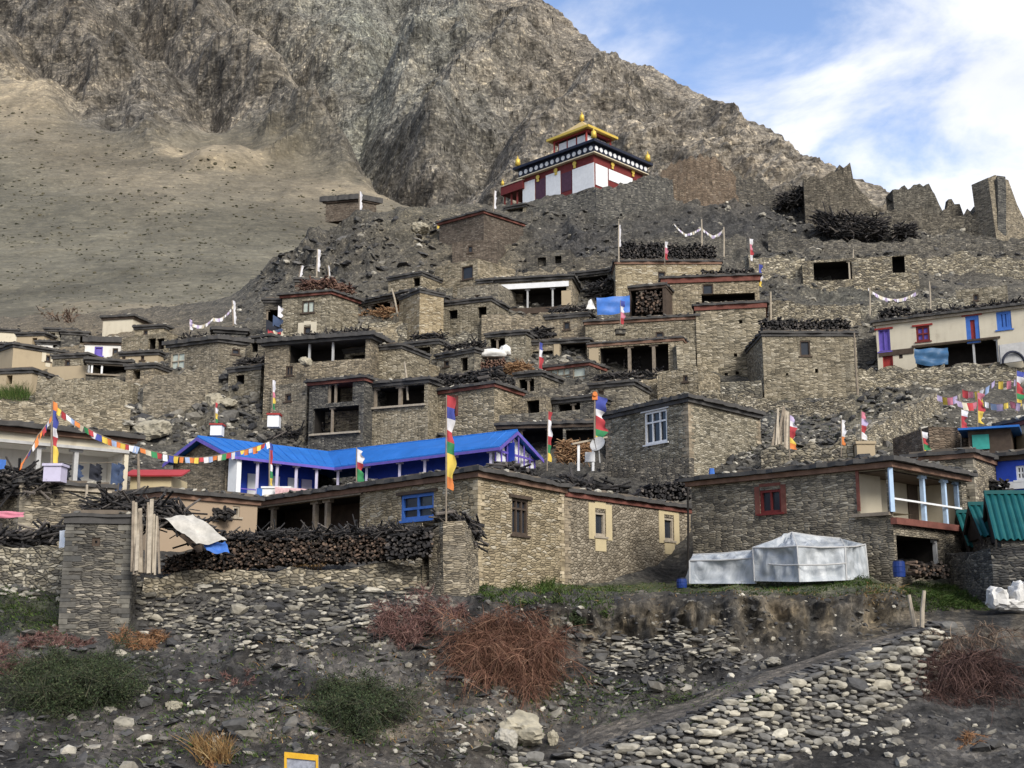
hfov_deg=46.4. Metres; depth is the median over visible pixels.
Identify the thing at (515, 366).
hay heap
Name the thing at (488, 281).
stone house
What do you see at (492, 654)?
russet bush
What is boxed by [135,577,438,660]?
rubble wall
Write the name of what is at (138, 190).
slope shrubs
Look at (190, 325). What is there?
prayer flag pole
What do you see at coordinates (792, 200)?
brushwood heap
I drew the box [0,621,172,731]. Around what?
green bush
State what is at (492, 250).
stone house
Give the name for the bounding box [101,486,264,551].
plaster hut
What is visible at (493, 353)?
sack
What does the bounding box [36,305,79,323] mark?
bare thicket
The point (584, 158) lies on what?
temple
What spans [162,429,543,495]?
blue roof house
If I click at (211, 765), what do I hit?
orange bush
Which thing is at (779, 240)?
terrace wall
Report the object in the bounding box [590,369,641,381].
firewood stack
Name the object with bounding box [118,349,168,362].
tan house
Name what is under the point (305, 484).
window
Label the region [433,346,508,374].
stone house
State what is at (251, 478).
door
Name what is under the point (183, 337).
brushwood stack
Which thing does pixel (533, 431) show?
lean to
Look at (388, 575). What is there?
rubble wall
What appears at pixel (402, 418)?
gallery house
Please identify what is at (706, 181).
ruined wall
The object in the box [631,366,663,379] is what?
firewood stack
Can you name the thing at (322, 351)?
stone house
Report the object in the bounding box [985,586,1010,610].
sack
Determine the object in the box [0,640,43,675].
pink shrub
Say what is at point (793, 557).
greenhouse
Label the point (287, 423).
terrace wall
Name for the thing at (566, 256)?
stone house
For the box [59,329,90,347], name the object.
lean to
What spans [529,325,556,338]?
firewood stack
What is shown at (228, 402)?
boulder
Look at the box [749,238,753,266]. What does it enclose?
prayer flag pole
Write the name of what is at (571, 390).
terrace wall
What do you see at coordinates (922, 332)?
window
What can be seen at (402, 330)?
terrace wall
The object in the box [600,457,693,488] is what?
stone plinth
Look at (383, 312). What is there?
hay heap
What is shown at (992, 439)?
teal shed
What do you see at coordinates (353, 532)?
brushwood heap
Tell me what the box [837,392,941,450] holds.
terrace wall
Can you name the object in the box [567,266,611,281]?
open shelter
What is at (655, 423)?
window
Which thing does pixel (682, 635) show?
rubble wall
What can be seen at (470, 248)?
window
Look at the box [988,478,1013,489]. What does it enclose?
firewood stack
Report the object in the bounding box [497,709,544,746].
boulder
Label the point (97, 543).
window
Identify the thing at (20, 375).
stone house
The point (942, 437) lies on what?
stone shed
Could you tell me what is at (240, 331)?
roof room
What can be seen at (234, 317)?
prayer flag pole
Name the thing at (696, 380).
stone house
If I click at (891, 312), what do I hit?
firewood stack
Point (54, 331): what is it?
stone hut
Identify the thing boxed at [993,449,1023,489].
blue house
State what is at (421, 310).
stone house
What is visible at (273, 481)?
window
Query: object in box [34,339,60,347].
white hut
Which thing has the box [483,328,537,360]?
stone house
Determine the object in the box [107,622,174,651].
orange bush
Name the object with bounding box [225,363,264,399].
stone house
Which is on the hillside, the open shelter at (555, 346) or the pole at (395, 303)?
the open shelter at (555, 346)
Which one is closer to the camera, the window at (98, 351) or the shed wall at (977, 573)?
the shed wall at (977, 573)
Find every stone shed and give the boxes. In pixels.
[893,427,968,455]
[899,447,999,506]
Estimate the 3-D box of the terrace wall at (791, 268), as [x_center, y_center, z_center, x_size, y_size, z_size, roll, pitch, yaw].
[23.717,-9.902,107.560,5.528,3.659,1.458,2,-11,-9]
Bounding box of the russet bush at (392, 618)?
[359,583,445,649]
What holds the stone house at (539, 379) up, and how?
on the hillside
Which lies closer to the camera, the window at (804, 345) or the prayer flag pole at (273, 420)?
the prayer flag pole at (273, 420)
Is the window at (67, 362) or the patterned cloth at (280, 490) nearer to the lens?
the patterned cloth at (280, 490)
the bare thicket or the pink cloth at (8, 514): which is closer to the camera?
the pink cloth at (8, 514)
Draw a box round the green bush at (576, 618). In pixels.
[564,609,588,627]
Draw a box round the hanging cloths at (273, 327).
[266,306,283,335]
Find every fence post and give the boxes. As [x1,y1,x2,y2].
[907,595,916,626]
[920,590,925,627]
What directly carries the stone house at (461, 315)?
on the hillside
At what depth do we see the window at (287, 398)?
82.18 m
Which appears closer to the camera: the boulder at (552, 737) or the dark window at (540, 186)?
the boulder at (552, 737)
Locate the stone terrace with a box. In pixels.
[0,476,116,546]
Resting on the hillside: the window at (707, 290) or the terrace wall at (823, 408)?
the terrace wall at (823, 408)
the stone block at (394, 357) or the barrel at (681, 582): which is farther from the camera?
the stone block at (394, 357)
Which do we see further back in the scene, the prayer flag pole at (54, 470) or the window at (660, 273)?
the window at (660, 273)
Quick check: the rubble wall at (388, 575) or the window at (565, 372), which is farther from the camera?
the window at (565, 372)
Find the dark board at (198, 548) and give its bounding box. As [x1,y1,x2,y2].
[168,526,203,552]
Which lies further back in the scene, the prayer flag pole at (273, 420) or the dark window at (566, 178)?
the dark window at (566, 178)
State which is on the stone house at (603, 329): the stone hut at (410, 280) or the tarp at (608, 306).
the tarp at (608, 306)
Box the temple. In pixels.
[500,112,652,204]
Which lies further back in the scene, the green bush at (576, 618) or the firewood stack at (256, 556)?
the firewood stack at (256, 556)
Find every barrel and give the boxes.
[676,577,686,587]
[892,560,904,576]
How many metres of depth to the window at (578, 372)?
86.82 m
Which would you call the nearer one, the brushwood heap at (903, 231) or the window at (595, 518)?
the window at (595, 518)
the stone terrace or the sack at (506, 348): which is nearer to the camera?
the stone terrace
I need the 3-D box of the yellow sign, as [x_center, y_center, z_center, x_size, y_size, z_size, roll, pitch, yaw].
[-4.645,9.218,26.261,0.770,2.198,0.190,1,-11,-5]
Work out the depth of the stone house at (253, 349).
91.49 m
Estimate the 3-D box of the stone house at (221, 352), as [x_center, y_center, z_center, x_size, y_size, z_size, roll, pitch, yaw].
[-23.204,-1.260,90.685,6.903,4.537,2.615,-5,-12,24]
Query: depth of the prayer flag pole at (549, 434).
61.57 m
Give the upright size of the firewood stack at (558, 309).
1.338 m
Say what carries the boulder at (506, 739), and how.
on the hillside
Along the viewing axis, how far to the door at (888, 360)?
90.32 m
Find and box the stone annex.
[563,487,691,584]
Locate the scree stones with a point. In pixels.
(256, 437)
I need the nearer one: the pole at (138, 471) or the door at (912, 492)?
the door at (912, 492)
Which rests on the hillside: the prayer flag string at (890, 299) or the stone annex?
the stone annex
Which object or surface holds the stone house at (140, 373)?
on the hillside
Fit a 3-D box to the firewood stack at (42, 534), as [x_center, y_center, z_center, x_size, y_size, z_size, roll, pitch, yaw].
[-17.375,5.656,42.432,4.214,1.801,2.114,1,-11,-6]
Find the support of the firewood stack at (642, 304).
in the storage shed at (666, 289)
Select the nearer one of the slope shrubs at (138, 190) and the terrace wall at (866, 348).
the terrace wall at (866, 348)
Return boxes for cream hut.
[0,327,19,341]
[99,313,152,335]
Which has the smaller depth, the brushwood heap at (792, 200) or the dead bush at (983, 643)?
the dead bush at (983, 643)
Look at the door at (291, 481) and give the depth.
71.96 m
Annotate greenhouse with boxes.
[686,550,756,583]
[751,532,868,581]
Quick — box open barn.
[358,286,455,322]
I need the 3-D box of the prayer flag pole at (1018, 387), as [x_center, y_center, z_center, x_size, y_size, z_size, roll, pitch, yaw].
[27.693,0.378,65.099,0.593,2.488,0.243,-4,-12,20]
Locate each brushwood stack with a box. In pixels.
[174,331,206,339]
[292,323,372,335]
[295,275,340,290]
[317,277,354,294]
[908,295,1023,315]
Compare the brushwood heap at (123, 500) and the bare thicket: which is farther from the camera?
the bare thicket
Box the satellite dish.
[590,437,604,462]
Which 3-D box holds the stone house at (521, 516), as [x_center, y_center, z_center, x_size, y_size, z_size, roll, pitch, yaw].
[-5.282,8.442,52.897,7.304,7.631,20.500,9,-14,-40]
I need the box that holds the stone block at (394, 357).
[342,342,431,379]
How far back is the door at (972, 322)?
87.54 m
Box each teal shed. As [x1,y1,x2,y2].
[954,509,972,551]
[958,424,1021,452]
[961,502,1018,551]
[983,490,1023,547]
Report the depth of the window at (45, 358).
98.17 m
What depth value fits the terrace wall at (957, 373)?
84.80 m
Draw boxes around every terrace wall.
[0,399,130,431]
[35,375,138,406]
[140,367,218,417]
[278,417,292,436]
[342,321,407,342]
[369,321,401,341]
[412,329,477,353]
[429,358,436,365]
[436,286,452,295]
[481,312,557,342]
[509,209,532,230]
[517,267,604,280]
[522,383,590,397]
[538,253,615,270]
[629,234,746,259]
[640,379,657,400]
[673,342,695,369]
[701,389,854,417]
[744,255,804,280]
[761,438,855,468]
[768,229,1023,256]
[772,300,861,326]
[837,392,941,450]
[856,336,876,362]
[858,363,946,391]
[860,296,965,318]
[867,362,1023,383]
[917,251,1023,278]
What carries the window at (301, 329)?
in the stone house at (315, 310)
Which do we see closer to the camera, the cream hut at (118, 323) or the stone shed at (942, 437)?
the stone shed at (942, 437)
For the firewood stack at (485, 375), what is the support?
on the stone house at (481, 406)
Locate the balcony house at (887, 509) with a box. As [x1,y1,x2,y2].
[678,453,977,586]
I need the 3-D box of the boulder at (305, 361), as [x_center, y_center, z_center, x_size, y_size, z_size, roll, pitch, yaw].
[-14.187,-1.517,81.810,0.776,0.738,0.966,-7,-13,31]
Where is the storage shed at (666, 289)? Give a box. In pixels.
[627,282,674,316]
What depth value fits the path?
33.78 m
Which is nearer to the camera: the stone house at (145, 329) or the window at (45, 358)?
the window at (45, 358)
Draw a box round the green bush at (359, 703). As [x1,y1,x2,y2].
[281,662,440,750]
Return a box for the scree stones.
[0,201,1023,767]
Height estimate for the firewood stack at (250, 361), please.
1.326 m
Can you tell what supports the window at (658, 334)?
in the stone house at (603, 329)
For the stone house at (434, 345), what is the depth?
89.91 m
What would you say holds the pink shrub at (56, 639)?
on the hillside
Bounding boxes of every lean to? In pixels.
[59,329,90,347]
[494,419,605,450]
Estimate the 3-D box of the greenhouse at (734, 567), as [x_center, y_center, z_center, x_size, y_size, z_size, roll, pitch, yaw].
[7.925,6.998,45.679,3.457,1.344,1.762,-6,-12,29]
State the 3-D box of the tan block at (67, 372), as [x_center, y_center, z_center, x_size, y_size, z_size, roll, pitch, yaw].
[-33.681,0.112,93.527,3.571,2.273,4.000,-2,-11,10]
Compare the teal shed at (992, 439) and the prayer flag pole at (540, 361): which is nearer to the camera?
the teal shed at (992, 439)
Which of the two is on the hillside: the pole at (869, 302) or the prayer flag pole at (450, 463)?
the pole at (869, 302)
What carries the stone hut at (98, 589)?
on the hillside
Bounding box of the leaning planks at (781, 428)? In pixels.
[771,406,788,448]
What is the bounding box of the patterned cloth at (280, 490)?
[275,487,306,493]
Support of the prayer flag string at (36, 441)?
hanging from the prayer flag pole at (54, 470)
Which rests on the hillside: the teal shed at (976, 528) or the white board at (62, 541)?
the teal shed at (976, 528)
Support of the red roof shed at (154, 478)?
on the hillside
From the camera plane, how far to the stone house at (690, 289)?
95.21 m
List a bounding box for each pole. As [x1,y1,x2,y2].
[42,401,69,482]
[85,485,87,504]
[137,454,139,488]
[189,319,192,332]
[209,403,225,436]
[232,300,236,326]
[261,443,292,494]
[266,380,281,427]
[298,265,303,276]
[316,249,320,276]
[356,447,364,481]
[358,191,362,209]
[391,288,398,313]
[404,362,408,399]
[445,395,456,521]
[493,191,496,211]
[538,342,543,368]
[546,411,552,470]
[592,392,607,451]
[614,300,625,335]
[618,221,620,262]
[664,241,667,265]
[687,488,688,571]
[701,219,702,245]
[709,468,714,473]
[723,227,724,256]
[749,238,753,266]
[758,263,762,286]
[770,292,771,319]
[788,413,796,459]
[840,418,846,456]
[853,333,858,395]
[853,412,875,456]
[869,287,870,315]
[920,428,930,450]
[929,281,930,308]
[960,408,967,446]
[977,391,985,426]
[1015,369,1023,413]
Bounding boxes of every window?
[41,352,53,366]
[65,360,69,365]
[92,538,99,545]
[94,347,103,356]
[171,352,184,368]
[230,348,241,355]
[231,506,242,518]
[270,476,279,485]
[283,366,293,376]
[283,394,291,402]
[298,321,316,333]
[300,300,314,314]
[301,479,311,488]
[396,488,437,523]
[442,360,449,367]
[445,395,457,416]
[460,265,473,281]
[466,246,473,253]
[509,493,532,537]
[536,178,544,198]
[548,368,569,377]
[561,171,571,192]
[562,321,571,330]
[573,366,584,378]
[588,501,611,551]
[640,406,669,446]
[655,332,663,336]
[658,271,664,279]
[658,509,679,553]
[681,375,688,383]
[702,284,712,294]
[754,482,786,515]
[799,341,812,356]
[874,327,892,352]
[912,323,932,342]
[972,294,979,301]
[995,311,1013,330]
[1013,465,1023,481]
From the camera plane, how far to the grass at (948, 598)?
38.72 m
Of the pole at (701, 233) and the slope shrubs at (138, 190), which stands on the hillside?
the pole at (701, 233)
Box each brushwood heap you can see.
[69,483,243,571]
[217,514,437,548]
[264,415,350,446]
[580,277,613,298]
[772,185,803,212]
[806,202,896,242]
[886,220,920,241]
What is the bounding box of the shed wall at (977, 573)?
[945,546,1023,604]
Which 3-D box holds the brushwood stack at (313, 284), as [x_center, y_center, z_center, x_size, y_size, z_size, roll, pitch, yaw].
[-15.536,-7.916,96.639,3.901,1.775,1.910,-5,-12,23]
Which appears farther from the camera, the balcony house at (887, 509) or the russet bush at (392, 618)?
the balcony house at (887, 509)
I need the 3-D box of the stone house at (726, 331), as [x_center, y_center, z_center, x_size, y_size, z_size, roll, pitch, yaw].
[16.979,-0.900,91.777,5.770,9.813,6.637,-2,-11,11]
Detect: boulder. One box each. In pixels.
[121,419,138,427]
[132,419,171,439]
[165,701,182,710]
[205,392,223,406]
[220,398,237,407]
[298,357,311,366]
[411,222,429,234]
[494,728,517,749]
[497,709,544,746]
[547,730,558,745]
[764,657,780,665]
[846,739,859,745]
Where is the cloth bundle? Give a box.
[586,299,594,308]
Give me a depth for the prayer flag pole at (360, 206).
153.18 m
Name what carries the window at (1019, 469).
in the blue house at (1010, 466)
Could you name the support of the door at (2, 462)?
in the porch house at (75, 445)
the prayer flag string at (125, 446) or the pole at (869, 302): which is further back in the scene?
the pole at (869, 302)
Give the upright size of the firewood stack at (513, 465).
0.655 m
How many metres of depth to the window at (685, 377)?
80.10 m
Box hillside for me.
[0,179,1023,767]
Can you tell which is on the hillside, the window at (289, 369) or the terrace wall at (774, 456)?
the terrace wall at (774, 456)
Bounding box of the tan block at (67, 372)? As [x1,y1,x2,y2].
[47,365,99,379]
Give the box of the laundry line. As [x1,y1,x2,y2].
[60,461,124,490]
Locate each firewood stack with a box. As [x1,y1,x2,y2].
[0,456,63,507]
[0,518,65,550]
[160,534,432,574]
[210,505,235,521]
[232,352,264,365]
[384,527,434,559]
[406,329,448,341]
[429,505,488,552]
[434,366,504,386]
[440,334,490,351]
[477,369,516,385]
[480,357,505,370]
[486,460,537,475]
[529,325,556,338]
[546,303,594,312]
[556,468,633,494]
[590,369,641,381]
[619,241,680,258]
[622,355,640,370]
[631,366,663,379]
[633,475,691,501]
[635,289,662,315]
[679,242,716,258]
[700,267,754,273]
[758,316,851,332]
[877,306,911,318]
[905,561,949,579]
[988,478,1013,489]
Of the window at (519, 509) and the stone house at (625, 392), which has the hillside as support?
the stone house at (625, 392)
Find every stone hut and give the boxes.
[43,327,79,340]
[58,510,145,635]
[386,270,442,292]
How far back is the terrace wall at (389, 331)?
94.61 m
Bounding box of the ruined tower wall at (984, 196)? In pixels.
[971,175,1023,240]
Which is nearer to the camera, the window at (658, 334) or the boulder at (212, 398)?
the boulder at (212, 398)
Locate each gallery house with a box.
[83,357,134,379]
[371,375,445,445]
[492,273,582,313]
[586,335,689,379]
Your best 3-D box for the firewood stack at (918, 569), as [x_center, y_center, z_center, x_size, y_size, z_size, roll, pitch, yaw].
[15.415,6.898,44.250,1.576,0.720,0.759,3,-11,-14]
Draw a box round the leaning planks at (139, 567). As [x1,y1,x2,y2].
[130,499,160,575]
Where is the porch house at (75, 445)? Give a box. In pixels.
[0,418,145,489]
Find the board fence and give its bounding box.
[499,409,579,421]
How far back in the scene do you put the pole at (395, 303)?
95.93 m
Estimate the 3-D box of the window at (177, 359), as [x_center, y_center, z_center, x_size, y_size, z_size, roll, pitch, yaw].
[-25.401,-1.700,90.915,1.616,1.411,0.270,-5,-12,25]
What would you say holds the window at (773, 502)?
in the balcony house at (887, 509)
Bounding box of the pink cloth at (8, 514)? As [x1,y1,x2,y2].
[0,511,23,517]
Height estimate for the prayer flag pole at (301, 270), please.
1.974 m
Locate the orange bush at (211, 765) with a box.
[198,750,225,767]
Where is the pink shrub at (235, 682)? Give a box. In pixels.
[198,667,256,685]
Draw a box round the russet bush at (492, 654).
[416,590,601,720]
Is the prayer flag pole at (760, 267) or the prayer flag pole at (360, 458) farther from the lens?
the prayer flag pole at (760, 267)
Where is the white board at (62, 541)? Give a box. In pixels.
[59,530,65,547]
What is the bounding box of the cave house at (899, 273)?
[802,254,919,291]
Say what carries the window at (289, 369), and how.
in the stone house at (322, 351)
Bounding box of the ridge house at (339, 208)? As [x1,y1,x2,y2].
[319,193,382,223]
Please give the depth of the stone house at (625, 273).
100.13 m
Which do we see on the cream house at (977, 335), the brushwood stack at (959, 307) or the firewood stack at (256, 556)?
the brushwood stack at (959, 307)
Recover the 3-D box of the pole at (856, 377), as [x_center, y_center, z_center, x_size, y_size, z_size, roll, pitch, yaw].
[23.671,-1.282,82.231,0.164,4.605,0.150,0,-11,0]
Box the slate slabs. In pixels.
[0,205,938,767]
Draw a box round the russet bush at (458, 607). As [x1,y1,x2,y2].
[419,592,469,618]
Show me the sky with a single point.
(908, 93)
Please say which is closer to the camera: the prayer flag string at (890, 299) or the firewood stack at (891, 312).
the firewood stack at (891, 312)
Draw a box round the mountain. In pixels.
[0,0,889,317]
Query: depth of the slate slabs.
34.89 m
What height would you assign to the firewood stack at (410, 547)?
1.116 m
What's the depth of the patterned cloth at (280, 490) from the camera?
55.79 m
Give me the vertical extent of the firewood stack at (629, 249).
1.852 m
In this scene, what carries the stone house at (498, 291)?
on the hillside
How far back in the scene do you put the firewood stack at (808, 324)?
84.07 m
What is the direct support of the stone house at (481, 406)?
on the hillside
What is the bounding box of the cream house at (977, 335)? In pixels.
[870,302,1023,369]
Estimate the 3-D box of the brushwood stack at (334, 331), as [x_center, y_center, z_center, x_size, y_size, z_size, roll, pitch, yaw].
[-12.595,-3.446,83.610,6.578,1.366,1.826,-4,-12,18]
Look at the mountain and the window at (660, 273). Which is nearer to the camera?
the window at (660, 273)
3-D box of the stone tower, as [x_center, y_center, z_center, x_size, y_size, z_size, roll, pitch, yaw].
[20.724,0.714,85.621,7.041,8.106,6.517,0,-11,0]
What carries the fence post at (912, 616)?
on the hillside
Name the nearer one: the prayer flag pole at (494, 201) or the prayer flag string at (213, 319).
the prayer flag string at (213, 319)
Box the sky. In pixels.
[543,0,1023,216]
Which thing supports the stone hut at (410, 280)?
on the hillside
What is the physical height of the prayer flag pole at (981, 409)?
2.124 m
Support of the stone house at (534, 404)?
on the hillside
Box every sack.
[481,348,506,358]
[499,344,510,355]
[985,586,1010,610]
[998,599,1023,611]
[1008,580,1023,602]
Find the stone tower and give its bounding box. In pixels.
[744,329,858,401]
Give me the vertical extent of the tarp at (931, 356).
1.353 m
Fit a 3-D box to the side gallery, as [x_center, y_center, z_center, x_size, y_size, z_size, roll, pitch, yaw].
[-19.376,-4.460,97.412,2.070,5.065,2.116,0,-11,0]
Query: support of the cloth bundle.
on the stone house at (603, 329)
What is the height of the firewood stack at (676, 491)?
1.493 m
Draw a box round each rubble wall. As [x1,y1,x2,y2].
[0,545,64,593]
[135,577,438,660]
[142,561,428,601]
[584,622,739,673]
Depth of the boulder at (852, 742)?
31.41 m
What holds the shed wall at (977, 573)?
on the hillside
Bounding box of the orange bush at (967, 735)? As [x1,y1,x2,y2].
[955,730,987,749]
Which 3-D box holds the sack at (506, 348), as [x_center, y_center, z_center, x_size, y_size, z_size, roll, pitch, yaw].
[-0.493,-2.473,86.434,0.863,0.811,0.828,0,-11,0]
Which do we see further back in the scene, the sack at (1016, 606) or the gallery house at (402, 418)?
the gallery house at (402, 418)
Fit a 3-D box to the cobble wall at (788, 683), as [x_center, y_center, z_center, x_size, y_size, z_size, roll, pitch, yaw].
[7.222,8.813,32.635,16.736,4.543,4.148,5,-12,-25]
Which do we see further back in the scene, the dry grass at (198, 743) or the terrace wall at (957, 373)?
the terrace wall at (957, 373)
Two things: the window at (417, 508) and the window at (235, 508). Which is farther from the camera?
the window at (235, 508)
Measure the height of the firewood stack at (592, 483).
1.818 m
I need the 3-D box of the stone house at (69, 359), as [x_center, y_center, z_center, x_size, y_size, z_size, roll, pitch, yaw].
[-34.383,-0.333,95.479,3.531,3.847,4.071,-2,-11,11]
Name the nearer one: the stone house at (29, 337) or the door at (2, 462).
the door at (2, 462)
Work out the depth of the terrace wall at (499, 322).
94.16 m
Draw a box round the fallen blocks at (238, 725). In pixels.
[2,339,1001,767]
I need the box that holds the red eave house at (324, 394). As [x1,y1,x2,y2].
[304,373,386,450]
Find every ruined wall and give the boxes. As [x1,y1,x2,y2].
[660,153,738,205]
[724,166,788,212]
[802,163,878,226]
[865,206,981,236]
[886,184,941,214]
[945,199,962,216]
[970,175,1005,235]
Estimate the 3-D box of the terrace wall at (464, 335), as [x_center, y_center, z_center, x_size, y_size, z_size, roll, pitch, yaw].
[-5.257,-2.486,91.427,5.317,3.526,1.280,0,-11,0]
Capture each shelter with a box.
[503,202,529,211]
[531,336,593,357]
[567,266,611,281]
[571,436,607,470]
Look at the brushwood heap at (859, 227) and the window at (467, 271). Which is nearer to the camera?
the window at (467, 271)
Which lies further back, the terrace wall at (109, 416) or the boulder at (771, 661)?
the terrace wall at (109, 416)
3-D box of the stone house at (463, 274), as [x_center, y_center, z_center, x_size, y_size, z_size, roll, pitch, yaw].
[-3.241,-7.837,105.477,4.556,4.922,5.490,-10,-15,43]
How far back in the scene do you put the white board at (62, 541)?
39.37 m
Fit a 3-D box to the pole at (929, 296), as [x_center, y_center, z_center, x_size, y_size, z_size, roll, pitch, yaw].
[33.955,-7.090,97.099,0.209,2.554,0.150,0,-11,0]
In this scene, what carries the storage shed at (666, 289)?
on the hillside
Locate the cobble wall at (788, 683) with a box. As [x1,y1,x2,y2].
[506,621,957,767]
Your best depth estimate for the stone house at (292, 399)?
81.70 m
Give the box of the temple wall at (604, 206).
[526,175,673,225]
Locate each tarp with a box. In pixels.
[165,514,225,544]
[204,542,228,553]
[597,295,629,314]
[914,348,948,365]
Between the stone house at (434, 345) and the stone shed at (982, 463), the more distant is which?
the stone house at (434, 345)
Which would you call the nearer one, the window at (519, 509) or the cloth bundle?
the window at (519, 509)
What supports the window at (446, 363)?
in the stone house at (461, 360)
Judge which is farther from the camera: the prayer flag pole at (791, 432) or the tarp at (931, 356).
the tarp at (931, 356)
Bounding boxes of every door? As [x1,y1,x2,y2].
[0,459,5,468]
[247,473,255,493]
[287,478,297,487]
[883,356,892,366]
[906,484,918,519]
[961,313,981,343]
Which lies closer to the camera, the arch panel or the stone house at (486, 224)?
the arch panel
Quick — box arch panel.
[998,342,1023,363]
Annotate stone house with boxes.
[0,367,58,394]
[14,331,57,344]
[50,352,100,366]
[121,332,180,352]
[123,361,174,384]
[132,323,174,335]
[162,334,253,373]
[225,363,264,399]
[243,333,280,358]
[257,330,394,432]
[257,464,571,588]
[270,382,309,442]
[276,288,363,336]
[397,287,445,339]
[403,338,450,359]
[422,380,527,435]
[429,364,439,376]
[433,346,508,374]
[435,208,527,246]
[435,259,514,293]
[443,296,510,339]
[452,239,505,263]
[457,283,515,313]
[475,275,523,302]
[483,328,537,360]
[512,368,564,395]
[512,396,552,413]
[527,249,575,272]
[543,310,598,337]
[550,393,612,418]
[582,312,700,353]
[587,378,651,409]
[602,392,765,475]
[609,258,722,313]
[657,367,720,399]
[658,272,761,313]
[692,300,768,376]
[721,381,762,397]
[956,285,1007,306]
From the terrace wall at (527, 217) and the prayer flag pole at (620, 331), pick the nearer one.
the prayer flag pole at (620, 331)
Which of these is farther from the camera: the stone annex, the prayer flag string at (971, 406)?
the prayer flag string at (971, 406)
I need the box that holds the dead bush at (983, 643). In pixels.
[919,619,1023,678]
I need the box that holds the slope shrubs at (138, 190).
[0,106,414,314]
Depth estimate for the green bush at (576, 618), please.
37.95 m
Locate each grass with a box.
[0,380,989,766]
[169,563,917,764]
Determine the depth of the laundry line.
56.39 m
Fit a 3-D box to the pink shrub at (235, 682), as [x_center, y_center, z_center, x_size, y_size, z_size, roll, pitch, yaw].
[-8.005,8.466,33.965,1.705,0.813,1.260,6,-13,-30]
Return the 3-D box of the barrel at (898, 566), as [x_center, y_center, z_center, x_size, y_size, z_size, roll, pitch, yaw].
[13.965,6.657,43.120,0.466,0.600,0.455,0,-11,0]
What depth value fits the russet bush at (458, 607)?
37.60 m
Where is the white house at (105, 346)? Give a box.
[82,335,123,356]
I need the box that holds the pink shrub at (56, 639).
[13,625,98,648]
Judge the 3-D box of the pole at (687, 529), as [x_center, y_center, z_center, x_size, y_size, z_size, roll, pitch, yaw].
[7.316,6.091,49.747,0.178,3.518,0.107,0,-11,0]
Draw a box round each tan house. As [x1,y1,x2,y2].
[0,342,69,369]
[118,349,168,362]
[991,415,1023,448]
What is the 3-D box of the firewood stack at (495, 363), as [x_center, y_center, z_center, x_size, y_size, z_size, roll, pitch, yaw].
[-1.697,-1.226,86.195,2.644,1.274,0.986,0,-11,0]
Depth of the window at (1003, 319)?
86.48 m
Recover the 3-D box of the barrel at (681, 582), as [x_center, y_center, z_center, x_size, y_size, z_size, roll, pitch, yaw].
[6.447,7.551,45.391,0.424,0.390,0.413,0,-11,0]
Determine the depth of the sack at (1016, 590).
39.39 m
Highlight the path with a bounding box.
[581,620,949,746]
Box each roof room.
[210,325,250,336]
[293,276,328,290]
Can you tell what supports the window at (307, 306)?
in the stone house at (315, 310)
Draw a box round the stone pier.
[422,521,478,596]
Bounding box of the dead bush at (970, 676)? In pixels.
[900,639,1023,724]
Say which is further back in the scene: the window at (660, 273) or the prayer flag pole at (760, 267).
the window at (660, 273)
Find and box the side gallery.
[261,297,281,333]
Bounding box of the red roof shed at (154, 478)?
[128,470,189,488]
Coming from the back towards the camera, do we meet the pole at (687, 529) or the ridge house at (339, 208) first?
the ridge house at (339, 208)
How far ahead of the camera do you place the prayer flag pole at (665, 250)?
99.37 m
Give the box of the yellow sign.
[284,752,318,767]
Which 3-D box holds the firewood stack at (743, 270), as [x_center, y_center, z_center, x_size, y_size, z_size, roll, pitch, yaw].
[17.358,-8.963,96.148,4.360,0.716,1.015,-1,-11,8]
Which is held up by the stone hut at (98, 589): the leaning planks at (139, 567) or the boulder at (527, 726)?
the leaning planks at (139, 567)
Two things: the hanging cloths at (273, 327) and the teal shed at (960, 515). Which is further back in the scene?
the hanging cloths at (273, 327)
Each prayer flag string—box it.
[20,414,51,469]
[56,407,269,463]
[192,304,233,328]
[674,224,722,238]
[868,288,915,301]
[937,379,1023,404]
[956,399,1023,410]
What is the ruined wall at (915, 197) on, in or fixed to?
on the hillside
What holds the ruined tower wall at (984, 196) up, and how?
on the hillside
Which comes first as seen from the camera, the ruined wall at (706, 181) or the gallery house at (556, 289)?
the gallery house at (556, 289)
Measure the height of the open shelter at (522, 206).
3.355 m
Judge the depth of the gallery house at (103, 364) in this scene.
91.21 m
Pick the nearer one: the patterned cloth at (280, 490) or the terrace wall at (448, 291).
the patterned cloth at (280, 490)
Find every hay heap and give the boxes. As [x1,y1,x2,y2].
[358,304,398,319]
[503,359,534,376]
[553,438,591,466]
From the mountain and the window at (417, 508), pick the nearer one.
the window at (417, 508)

